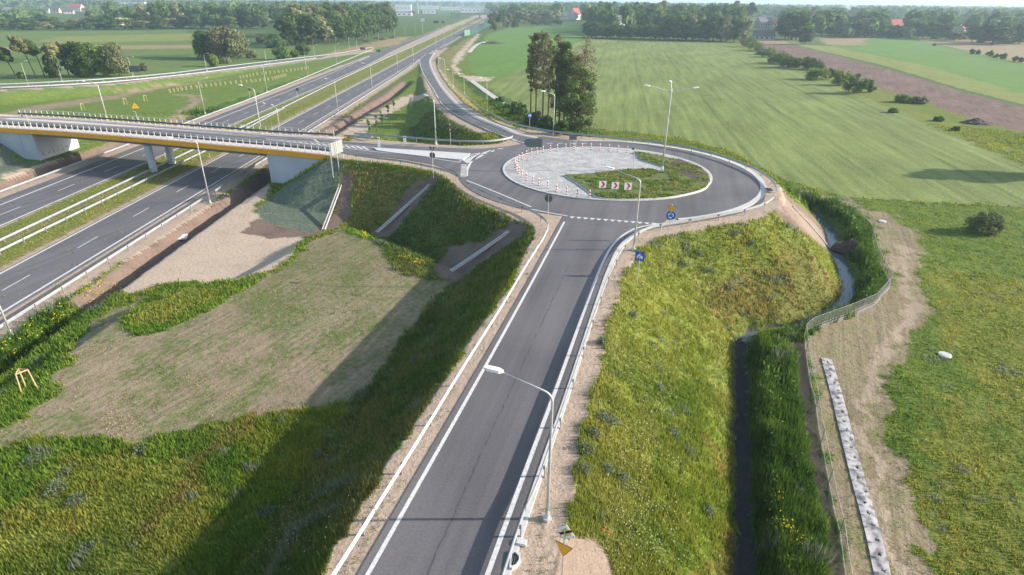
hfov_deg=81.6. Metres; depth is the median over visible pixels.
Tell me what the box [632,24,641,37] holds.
leafy tree
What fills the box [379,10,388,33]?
leafy tree
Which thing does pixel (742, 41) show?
shrub
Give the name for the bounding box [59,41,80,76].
leafy tree
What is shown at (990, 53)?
shrub
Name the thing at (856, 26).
leafy tree
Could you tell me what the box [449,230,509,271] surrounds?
drainage channel
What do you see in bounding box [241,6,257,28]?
leafy tree
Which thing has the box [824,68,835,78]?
shrub
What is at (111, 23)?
leafy tree
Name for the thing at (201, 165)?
street lamp
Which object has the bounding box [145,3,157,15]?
leafy tree
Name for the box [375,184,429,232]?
drainage channel
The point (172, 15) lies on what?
leafy tree
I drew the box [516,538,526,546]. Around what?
concrete block
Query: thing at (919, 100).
shrub
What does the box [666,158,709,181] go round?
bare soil
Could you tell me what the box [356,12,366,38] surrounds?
leafy tree
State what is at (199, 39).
leafy tree
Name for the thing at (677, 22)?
leafy tree
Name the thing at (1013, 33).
spruce tree
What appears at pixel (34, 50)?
leafy tree
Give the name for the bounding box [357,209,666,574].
road
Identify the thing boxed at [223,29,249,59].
leafy tree
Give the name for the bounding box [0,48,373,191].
guardrail
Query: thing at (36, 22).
leafy tree
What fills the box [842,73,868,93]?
shrub
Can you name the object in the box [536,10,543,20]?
birch tree
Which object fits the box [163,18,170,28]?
leafy tree
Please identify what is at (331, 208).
drainage channel
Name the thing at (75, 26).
leafy tree
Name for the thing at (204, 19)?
leafy tree
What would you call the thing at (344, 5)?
leafy tree
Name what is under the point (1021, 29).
spruce tree
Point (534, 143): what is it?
sign board
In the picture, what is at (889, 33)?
leafy tree
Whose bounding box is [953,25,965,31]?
house
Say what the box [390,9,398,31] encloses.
leafy tree
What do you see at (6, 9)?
house
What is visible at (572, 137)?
sign board
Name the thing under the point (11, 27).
leafy tree
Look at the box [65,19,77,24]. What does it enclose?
leafy tree
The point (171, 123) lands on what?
bridge barrier
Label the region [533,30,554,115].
alder tree
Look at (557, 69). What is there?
alder tree
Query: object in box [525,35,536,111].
alder tree
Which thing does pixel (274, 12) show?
leafy tree
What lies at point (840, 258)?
stream
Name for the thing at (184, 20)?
leafy tree
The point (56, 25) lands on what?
leafy tree
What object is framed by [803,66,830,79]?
shrub
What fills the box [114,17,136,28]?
flowering tree
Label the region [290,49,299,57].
shrub
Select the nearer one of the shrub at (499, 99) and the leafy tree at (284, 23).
the shrub at (499, 99)
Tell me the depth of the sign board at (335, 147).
89.00 m
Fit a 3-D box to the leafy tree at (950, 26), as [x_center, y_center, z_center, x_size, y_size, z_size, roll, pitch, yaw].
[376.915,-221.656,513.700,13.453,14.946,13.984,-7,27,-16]
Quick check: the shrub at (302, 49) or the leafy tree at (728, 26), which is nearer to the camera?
the shrub at (302, 49)
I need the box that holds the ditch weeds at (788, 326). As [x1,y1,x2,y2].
[565,130,887,572]
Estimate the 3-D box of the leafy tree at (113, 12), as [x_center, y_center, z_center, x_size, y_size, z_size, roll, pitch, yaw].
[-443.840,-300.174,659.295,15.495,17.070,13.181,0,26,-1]
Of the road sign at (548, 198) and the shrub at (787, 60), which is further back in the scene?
the shrub at (787, 60)
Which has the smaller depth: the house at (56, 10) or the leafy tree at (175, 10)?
the leafy tree at (175, 10)
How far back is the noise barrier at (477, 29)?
602.35 m
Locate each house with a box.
[2,7,10,13]
[42,7,50,12]
[52,7,61,12]
[63,9,74,13]
[68,3,84,10]
[561,12,568,18]
[569,7,580,19]
[613,14,624,24]
[752,29,775,39]
[754,17,772,26]
[772,19,777,26]
[890,19,903,25]
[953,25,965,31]
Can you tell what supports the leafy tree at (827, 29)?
on the ground at (784, 122)
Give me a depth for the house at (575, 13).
1002.79 m
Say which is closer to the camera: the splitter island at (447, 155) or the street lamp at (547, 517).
the street lamp at (547, 517)
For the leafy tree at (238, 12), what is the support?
on the ground at (784, 122)
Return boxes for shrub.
[16,72,24,78]
[139,63,148,70]
[205,54,218,66]
[219,57,231,63]
[245,49,257,57]
[255,35,264,42]
[265,33,276,40]
[265,35,286,47]
[271,47,290,59]
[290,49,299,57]
[295,43,310,54]
[495,96,504,101]
[503,103,510,109]
[509,101,527,115]
[524,110,540,124]
[535,115,552,128]
[550,120,568,133]
[738,34,754,46]
[746,38,764,50]
[755,47,768,54]
[761,47,777,56]
[767,56,774,62]
[771,50,789,63]
[776,54,801,67]
[799,57,825,69]
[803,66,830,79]
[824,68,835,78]
[830,70,852,84]
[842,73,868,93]
[866,79,876,91]
[888,108,898,112]
[894,94,911,102]
[910,96,928,103]
[933,116,944,121]
[950,126,960,130]
[964,211,1006,235]
[985,50,993,56]
[999,53,1007,58]
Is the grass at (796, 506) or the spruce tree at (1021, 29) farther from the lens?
the spruce tree at (1021, 29)
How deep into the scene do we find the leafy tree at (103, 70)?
225.88 m
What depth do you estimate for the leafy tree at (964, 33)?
520.85 m
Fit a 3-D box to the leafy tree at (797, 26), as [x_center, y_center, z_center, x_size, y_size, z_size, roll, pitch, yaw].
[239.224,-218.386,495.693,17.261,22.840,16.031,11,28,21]
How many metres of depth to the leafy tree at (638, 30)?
498.10 m
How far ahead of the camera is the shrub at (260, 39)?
417.36 m
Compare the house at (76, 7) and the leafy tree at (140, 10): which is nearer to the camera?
the leafy tree at (140, 10)
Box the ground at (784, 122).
[0,4,1023,574]
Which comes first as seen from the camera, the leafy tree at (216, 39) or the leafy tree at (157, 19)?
the leafy tree at (216, 39)
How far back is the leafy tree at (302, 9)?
473.59 m
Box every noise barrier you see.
[464,30,471,35]
[471,23,490,34]
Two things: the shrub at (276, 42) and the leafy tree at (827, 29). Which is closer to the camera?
the shrub at (276, 42)
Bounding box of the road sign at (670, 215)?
[666,204,676,243]
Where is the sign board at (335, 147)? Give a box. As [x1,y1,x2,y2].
[329,139,343,177]
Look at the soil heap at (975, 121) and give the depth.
152.41 m
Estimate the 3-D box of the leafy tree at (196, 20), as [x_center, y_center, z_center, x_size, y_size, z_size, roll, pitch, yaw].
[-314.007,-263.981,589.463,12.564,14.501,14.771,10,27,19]
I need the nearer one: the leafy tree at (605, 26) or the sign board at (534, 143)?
the sign board at (534, 143)
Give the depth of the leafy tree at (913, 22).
538.22 m
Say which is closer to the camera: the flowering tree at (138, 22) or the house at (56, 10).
the flowering tree at (138, 22)
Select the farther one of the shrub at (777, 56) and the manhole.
the shrub at (777, 56)
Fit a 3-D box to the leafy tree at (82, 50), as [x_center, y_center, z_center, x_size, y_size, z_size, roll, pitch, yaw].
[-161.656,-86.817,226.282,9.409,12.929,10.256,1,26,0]
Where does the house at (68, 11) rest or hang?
on the ground at (784, 122)
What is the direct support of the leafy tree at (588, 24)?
on the ground at (784, 122)
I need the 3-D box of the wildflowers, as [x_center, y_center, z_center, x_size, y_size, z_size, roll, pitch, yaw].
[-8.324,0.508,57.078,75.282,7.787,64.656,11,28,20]
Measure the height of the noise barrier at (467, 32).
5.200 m
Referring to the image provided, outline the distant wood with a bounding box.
[0,0,1023,37]
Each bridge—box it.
[0,114,346,183]
[451,13,488,17]
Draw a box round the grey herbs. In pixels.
[19,228,756,515]
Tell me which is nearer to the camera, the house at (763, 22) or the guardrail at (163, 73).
the guardrail at (163, 73)
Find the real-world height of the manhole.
0.360 m
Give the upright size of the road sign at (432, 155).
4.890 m
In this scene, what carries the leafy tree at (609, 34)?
on the ground at (784, 122)
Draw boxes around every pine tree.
[487,16,495,30]
[495,14,502,21]
[502,16,509,22]
[508,14,513,21]
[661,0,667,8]
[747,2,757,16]
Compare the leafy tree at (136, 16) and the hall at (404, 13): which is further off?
the hall at (404, 13)
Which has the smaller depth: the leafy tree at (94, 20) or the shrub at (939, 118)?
the shrub at (939, 118)
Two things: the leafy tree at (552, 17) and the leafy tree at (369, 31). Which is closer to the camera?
the leafy tree at (369, 31)
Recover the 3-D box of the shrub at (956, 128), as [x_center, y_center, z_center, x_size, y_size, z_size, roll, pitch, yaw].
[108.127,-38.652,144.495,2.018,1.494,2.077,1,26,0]
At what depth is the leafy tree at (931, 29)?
517.26 m
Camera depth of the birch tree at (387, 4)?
648.99 m
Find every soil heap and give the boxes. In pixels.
[481,41,504,43]
[830,238,857,253]
[959,118,993,125]
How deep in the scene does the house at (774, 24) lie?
787.28 m
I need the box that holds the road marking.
[0,24,658,574]
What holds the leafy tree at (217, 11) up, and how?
on the ground at (784, 122)
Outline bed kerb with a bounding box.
[563,152,708,199]
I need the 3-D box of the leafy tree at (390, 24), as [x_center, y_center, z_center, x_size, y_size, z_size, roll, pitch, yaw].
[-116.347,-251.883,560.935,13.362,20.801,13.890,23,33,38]
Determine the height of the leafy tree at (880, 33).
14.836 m
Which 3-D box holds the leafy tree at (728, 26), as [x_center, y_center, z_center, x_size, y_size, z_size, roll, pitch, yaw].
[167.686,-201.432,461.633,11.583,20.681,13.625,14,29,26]
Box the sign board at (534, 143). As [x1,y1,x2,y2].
[524,139,541,160]
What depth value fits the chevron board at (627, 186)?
72.97 m
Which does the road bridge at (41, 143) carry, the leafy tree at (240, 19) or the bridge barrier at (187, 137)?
the bridge barrier at (187, 137)
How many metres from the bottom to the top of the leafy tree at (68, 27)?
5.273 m
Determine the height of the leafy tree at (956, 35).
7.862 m
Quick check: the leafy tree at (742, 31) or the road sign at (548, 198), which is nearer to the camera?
the road sign at (548, 198)
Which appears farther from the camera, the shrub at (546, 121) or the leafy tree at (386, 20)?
the leafy tree at (386, 20)
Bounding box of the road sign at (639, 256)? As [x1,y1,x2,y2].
[635,251,644,280]
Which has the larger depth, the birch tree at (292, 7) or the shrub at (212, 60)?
the birch tree at (292, 7)
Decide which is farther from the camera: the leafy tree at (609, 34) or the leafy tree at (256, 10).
the leafy tree at (256, 10)
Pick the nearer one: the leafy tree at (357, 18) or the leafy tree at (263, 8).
the leafy tree at (357, 18)
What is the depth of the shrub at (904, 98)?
184.16 m
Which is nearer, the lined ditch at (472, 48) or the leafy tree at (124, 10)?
the lined ditch at (472, 48)
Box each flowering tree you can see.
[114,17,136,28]
[132,20,143,28]
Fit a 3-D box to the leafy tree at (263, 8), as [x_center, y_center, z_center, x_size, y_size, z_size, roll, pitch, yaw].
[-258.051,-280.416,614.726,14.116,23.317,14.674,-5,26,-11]
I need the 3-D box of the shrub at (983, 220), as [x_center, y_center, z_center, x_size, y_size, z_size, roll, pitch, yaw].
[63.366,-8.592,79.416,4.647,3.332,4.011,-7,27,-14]
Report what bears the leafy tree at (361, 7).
on the ground at (784, 122)
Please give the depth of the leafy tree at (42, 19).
623.06 m
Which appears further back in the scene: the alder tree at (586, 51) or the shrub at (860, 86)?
the shrub at (860, 86)
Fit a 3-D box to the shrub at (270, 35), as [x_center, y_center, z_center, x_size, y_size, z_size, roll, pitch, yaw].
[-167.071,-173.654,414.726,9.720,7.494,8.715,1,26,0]
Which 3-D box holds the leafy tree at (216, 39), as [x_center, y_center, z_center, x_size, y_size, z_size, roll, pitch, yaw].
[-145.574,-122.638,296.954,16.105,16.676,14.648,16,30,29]
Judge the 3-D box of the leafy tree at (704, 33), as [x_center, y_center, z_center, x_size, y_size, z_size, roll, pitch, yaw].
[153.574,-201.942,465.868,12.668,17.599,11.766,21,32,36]
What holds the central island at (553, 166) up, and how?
on the roundabout carriageway at (731, 186)
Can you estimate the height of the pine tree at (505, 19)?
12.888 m
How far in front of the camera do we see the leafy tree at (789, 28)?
488.53 m
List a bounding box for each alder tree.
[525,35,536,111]
[527,33,546,111]
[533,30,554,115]
[544,40,555,114]
[547,34,563,120]
[551,41,567,120]
[553,61,598,131]
[555,41,572,120]
[559,50,575,120]
[571,54,586,118]
[576,37,597,118]
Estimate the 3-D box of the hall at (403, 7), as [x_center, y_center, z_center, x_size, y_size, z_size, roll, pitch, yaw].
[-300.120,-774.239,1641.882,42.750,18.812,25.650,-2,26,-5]
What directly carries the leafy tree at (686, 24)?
on the ground at (784, 122)
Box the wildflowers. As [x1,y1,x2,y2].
[1,174,854,572]
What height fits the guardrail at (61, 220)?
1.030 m
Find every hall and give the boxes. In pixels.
[120,2,146,3]
[395,4,411,10]
[397,12,411,15]
[420,5,438,8]
[422,9,434,13]
[440,6,459,9]
[460,7,483,12]
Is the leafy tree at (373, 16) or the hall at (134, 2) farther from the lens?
the hall at (134, 2)
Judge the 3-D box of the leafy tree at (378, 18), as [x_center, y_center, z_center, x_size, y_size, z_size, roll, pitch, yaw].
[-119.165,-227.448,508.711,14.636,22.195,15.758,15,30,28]
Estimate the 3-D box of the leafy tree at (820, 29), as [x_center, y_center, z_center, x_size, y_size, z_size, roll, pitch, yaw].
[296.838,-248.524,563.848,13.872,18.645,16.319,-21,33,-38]
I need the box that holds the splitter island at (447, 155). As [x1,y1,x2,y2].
[373,147,469,159]
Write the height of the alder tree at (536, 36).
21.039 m
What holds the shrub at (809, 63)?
on the ground at (784, 122)
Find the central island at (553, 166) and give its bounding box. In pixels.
[503,147,712,200]
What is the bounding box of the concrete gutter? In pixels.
[505,140,765,574]
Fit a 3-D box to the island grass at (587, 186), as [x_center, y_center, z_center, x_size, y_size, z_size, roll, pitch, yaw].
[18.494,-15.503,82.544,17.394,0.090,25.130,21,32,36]
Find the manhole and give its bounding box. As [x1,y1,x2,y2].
[938,351,951,358]
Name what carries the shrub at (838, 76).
on the ground at (784, 122)
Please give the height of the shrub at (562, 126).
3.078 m
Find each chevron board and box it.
[599,181,606,188]
[611,182,618,194]
[624,182,631,192]
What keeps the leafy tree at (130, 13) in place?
on the ground at (784, 122)
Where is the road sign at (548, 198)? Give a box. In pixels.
[545,194,552,208]
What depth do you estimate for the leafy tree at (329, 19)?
407.27 m
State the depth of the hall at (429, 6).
2099.03 m
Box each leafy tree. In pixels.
[0,19,15,22]
[0,21,10,29]
[0,47,16,78]
[6,35,36,78]
[7,23,16,28]
[11,22,30,29]
[17,17,26,21]
[20,24,37,29]
[23,39,45,77]
[32,21,40,26]
[36,17,46,22]
[39,21,54,29]
[40,42,61,77]
[41,54,60,77]
[43,17,60,23]
[51,23,60,28]
[55,41,68,74]
[59,25,72,29]
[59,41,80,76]
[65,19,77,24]
[66,24,81,28]
[71,18,81,24]
[71,42,100,76]
[75,62,88,76]
[80,21,92,28]
[85,45,112,76]
[89,18,99,22]
[91,22,100,28]
[97,22,105,28]
[99,41,131,75]
[102,14,117,28]
[104,9,118,17]
[119,6,132,17]
[126,11,140,17]
[130,12,144,27]
[134,3,149,27]
[144,17,157,29]
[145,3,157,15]
[150,15,164,29]
[154,1,173,26]
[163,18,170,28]
[167,3,180,17]
[168,17,180,28]
[170,4,183,21]
[176,15,190,28]
[180,7,190,27]
[188,7,207,27]
[188,14,202,28]
[192,30,214,57]
[198,15,208,28]
[202,4,217,25]
[204,25,236,58]
[206,14,221,26]
[210,8,224,24]
[218,18,227,26]
[222,5,236,17]
[223,16,237,28]
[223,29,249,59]
[234,6,246,28]
[235,17,245,27]
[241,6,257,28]
[244,15,257,28]
[251,6,263,28]
[258,5,270,26]
[266,12,273,25]
[268,5,280,21]
[273,13,298,46]
[287,13,302,44]
[292,14,309,43]
[297,4,305,13]
[300,14,323,44]
[312,11,325,43]
[315,15,333,43]
[320,11,337,42]
[323,2,332,10]
[329,11,344,42]
[336,14,349,41]
[340,2,349,12]
[341,13,356,41]
[346,7,356,13]
[347,11,362,40]
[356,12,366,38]
[358,4,365,10]
[360,10,372,37]
[363,12,372,36]
[364,8,376,36]
[365,4,375,8]
[365,9,382,34]
[373,7,383,33]
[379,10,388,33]
[383,9,395,31]
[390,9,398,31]
[527,11,537,21]
[549,11,555,19]
[553,10,561,19]
[582,21,602,34]
[586,22,598,37]
[590,22,604,37]
[603,25,610,37]
[603,26,615,37]
[610,23,624,38]
[624,24,636,38]
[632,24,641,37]
[634,26,647,37]
[636,26,648,38]
[644,24,655,38]
[648,26,663,39]
[654,24,666,39]
[662,14,676,39]
[671,14,685,40]
[680,16,692,40]
[687,14,702,40]
[697,18,704,40]
[700,18,715,41]
[704,13,723,41]
[715,16,730,41]
[720,14,734,41]
[730,18,742,41]
[735,19,754,39]
[774,12,812,39]
[793,11,808,39]
[798,26,816,44]
[803,19,814,27]
[817,15,827,35]
[825,19,839,36]
[829,21,841,36]
[842,21,852,36]
[852,22,862,36]
[876,21,891,36]
[882,30,897,37]
[894,29,902,37]
[902,9,919,20]
[908,17,919,37]
[914,22,929,37]
[922,21,945,39]
[938,22,957,39]
[949,31,964,40]
[958,31,970,39]
[962,19,969,31]
[965,23,981,41]
[968,22,1019,44]
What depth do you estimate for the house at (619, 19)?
775.92 m
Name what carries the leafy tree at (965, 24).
on the ground at (784, 122)
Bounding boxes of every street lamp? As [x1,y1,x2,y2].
[0,306,12,335]
[80,80,108,119]
[166,136,211,202]
[238,84,261,133]
[424,94,436,144]
[483,365,553,522]
[541,90,554,134]
[606,166,640,250]
[645,80,698,170]
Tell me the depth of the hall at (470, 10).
1552.42 m
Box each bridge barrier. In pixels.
[0,120,330,153]
[17,109,334,135]
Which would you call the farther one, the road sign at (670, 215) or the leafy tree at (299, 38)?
the leafy tree at (299, 38)
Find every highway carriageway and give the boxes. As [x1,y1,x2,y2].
[0,17,487,316]
[0,24,452,226]
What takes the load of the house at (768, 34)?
on the ground at (784, 122)
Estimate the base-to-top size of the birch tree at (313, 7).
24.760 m
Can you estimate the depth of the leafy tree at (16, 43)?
217.03 m
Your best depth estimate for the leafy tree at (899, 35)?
544.53 m
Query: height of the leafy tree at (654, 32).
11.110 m
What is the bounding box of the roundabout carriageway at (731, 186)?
[459,141,759,219]
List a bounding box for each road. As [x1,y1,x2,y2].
[0,55,326,88]
[0,119,327,148]
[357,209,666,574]
[419,54,537,140]
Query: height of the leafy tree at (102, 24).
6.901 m
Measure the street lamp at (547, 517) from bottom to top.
8.222 m
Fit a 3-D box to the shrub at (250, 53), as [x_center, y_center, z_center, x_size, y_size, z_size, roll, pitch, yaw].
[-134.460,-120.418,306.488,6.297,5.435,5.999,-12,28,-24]
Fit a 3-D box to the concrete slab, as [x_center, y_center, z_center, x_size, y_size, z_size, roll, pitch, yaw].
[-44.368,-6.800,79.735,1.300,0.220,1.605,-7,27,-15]
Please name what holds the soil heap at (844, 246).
on the ground at (784, 122)
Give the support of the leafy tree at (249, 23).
on the ground at (784, 122)
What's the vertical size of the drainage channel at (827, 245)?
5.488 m
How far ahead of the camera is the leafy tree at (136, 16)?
576.70 m
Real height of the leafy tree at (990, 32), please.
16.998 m
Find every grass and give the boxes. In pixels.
[0,94,1023,574]
[566,152,707,198]
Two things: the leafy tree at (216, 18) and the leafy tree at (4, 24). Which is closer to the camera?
the leafy tree at (4, 24)
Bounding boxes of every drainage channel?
[321,184,341,229]
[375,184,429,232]
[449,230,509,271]
[792,205,830,248]
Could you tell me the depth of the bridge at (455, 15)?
1057.35 m
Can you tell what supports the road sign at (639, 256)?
on the ground at (784, 122)
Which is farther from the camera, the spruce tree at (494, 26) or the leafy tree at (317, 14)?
the spruce tree at (494, 26)
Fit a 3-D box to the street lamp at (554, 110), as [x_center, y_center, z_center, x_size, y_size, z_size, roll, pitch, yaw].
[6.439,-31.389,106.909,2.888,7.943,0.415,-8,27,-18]
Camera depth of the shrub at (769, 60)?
304.50 m
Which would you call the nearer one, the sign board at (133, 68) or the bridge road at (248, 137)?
the bridge road at (248, 137)
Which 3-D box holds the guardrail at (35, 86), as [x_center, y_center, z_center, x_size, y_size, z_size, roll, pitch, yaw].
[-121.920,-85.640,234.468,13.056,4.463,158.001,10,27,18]
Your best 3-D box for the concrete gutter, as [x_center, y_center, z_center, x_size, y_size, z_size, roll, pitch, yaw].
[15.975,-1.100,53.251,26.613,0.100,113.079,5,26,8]
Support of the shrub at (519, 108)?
on the ground at (784, 122)
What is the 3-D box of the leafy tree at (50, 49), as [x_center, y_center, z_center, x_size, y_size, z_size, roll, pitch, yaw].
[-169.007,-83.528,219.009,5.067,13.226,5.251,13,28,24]
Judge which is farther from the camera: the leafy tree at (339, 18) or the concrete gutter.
the leafy tree at (339, 18)
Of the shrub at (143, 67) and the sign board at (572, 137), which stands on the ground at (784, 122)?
the shrub at (143, 67)
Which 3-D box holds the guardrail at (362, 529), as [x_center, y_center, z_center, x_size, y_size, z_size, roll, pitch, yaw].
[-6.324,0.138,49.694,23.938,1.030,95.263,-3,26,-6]
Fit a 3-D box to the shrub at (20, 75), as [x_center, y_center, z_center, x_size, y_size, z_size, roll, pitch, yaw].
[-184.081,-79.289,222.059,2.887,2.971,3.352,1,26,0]
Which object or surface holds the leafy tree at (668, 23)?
on the ground at (784, 122)
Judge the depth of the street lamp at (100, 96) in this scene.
116.78 m
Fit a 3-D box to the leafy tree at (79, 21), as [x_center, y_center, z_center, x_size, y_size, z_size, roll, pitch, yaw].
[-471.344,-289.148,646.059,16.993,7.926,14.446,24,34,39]
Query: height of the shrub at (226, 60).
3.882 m
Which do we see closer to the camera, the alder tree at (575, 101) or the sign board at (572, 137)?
the sign board at (572, 137)
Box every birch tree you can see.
[81,17,91,23]
[285,3,302,14]
[303,6,312,13]
[307,4,321,13]
[333,4,347,13]
[383,1,394,10]
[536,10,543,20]
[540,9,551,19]
[857,18,874,36]
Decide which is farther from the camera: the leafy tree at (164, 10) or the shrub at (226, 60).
the leafy tree at (164, 10)
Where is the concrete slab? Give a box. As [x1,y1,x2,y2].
[178,234,187,239]
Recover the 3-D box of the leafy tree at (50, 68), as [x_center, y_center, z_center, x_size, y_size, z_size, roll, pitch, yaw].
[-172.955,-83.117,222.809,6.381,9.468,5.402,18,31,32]
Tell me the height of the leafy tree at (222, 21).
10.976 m
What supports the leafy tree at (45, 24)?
on the ground at (784, 122)
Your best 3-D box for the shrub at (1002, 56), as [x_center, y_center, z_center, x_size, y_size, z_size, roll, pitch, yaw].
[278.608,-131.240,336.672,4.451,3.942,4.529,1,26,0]
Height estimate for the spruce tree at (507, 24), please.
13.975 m
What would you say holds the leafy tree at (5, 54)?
on the ground at (784, 122)
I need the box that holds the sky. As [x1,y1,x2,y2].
[297,0,1023,6]
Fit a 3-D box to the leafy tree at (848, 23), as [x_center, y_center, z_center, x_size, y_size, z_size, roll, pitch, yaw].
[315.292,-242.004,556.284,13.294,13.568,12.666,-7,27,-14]
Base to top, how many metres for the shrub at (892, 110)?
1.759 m
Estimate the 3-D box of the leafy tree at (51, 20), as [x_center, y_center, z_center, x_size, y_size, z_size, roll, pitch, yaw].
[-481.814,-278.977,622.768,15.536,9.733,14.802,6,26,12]
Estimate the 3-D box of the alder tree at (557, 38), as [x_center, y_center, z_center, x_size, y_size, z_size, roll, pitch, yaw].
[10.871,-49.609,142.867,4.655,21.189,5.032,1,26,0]
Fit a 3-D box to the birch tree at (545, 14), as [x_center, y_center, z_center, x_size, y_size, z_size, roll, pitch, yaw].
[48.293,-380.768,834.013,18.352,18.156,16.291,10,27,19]
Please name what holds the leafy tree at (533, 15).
on the ground at (784, 122)
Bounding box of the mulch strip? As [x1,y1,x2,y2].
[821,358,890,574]
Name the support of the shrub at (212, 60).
on the ground at (784, 122)
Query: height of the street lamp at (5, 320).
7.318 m
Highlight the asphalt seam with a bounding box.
[427,235,583,574]
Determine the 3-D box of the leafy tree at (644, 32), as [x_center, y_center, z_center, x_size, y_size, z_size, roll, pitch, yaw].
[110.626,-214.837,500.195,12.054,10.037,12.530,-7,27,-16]
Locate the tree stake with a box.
[15,368,37,391]
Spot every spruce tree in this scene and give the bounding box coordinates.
[490,16,497,29]
[503,15,509,26]
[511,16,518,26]
[1002,28,1018,43]
[1010,25,1023,42]
[1014,24,1023,38]
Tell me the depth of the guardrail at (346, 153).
91.40 m
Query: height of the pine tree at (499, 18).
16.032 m
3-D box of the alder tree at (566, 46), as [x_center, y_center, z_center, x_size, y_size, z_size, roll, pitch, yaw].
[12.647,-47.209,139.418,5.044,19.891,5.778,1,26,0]
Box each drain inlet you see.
[509,549,520,570]
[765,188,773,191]
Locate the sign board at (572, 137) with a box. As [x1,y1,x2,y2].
[569,135,576,147]
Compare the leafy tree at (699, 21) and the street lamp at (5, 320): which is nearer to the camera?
the street lamp at (5, 320)
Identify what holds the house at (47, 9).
on the ground at (784, 122)
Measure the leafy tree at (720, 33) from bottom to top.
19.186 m
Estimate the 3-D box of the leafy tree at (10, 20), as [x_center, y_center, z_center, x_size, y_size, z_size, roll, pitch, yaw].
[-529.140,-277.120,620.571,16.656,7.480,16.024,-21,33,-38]
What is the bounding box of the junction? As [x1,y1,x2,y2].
[318,136,594,214]
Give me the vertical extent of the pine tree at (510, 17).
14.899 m
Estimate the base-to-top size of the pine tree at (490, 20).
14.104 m
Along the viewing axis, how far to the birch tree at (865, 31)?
544.08 m
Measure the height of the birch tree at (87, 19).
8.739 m
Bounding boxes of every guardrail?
[0,47,371,84]
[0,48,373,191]
[0,58,316,88]
[0,60,418,329]
[0,107,284,255]
[0,109,279,241]
[281,28,453,108]
[329,150,355,157]
[331,154,547,574]
[344,133,373,139]
[354,89,512,144]
[439,58,776,574]
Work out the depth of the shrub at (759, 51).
352.01 m
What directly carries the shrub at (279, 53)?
on the ground at (784, 122)
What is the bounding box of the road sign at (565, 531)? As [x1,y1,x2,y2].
[555,524,574,574]
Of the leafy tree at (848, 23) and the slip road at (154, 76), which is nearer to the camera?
the slip road at (154, 76)
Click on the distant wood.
(632, 13)
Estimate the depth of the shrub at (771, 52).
336.16 m
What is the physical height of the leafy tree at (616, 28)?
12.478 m
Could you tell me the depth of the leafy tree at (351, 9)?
549.54 m
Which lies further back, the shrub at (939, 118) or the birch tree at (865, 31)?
the birch tree at (865, 31)
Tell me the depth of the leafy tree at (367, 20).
476.75 m
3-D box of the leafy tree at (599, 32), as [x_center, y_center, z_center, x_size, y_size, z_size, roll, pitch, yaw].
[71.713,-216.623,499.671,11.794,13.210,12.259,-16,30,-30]
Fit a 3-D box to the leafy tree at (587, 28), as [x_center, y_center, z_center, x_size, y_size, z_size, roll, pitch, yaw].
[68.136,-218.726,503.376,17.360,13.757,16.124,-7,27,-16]
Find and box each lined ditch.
[467,42,484,52]
[468,80,514,111]
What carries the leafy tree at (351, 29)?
on the ground at (784, 122)
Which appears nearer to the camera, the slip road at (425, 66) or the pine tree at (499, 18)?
the slip road at (425, 66)
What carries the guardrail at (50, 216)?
on the ground at (784, 122)
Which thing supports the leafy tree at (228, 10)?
on the ground at (784, 122)
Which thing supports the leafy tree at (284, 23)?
on the ground at (784, 122)
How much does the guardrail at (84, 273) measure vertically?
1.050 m
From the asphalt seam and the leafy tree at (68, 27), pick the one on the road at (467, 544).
the asphalt seam
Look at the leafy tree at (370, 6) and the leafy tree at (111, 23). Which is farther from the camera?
the leafy tree at (370, 6)
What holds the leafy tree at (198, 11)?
on the ground at (784, 122)
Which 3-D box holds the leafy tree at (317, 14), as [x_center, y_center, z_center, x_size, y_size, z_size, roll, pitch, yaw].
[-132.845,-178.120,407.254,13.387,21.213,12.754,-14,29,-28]
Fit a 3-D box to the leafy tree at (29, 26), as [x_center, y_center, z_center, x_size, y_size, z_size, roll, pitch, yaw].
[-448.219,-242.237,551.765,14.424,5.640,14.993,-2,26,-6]
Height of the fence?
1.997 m
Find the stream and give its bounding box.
[741,209,855,341]
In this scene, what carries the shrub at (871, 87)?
on the ground at (784, 122)
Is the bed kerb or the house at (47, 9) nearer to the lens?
the bed kerb
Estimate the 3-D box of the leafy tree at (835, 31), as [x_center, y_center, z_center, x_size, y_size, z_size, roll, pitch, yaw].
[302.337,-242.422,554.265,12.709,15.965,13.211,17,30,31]
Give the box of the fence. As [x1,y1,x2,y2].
[803,195,892,574]
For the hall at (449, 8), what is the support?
on the ground at (784, 122)
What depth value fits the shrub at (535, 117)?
145.05 m
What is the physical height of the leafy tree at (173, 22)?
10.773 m
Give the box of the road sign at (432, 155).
[429,146,434,177]
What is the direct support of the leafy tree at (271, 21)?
on the ground at (784, 122)
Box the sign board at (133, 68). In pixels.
[128,66,139,74]

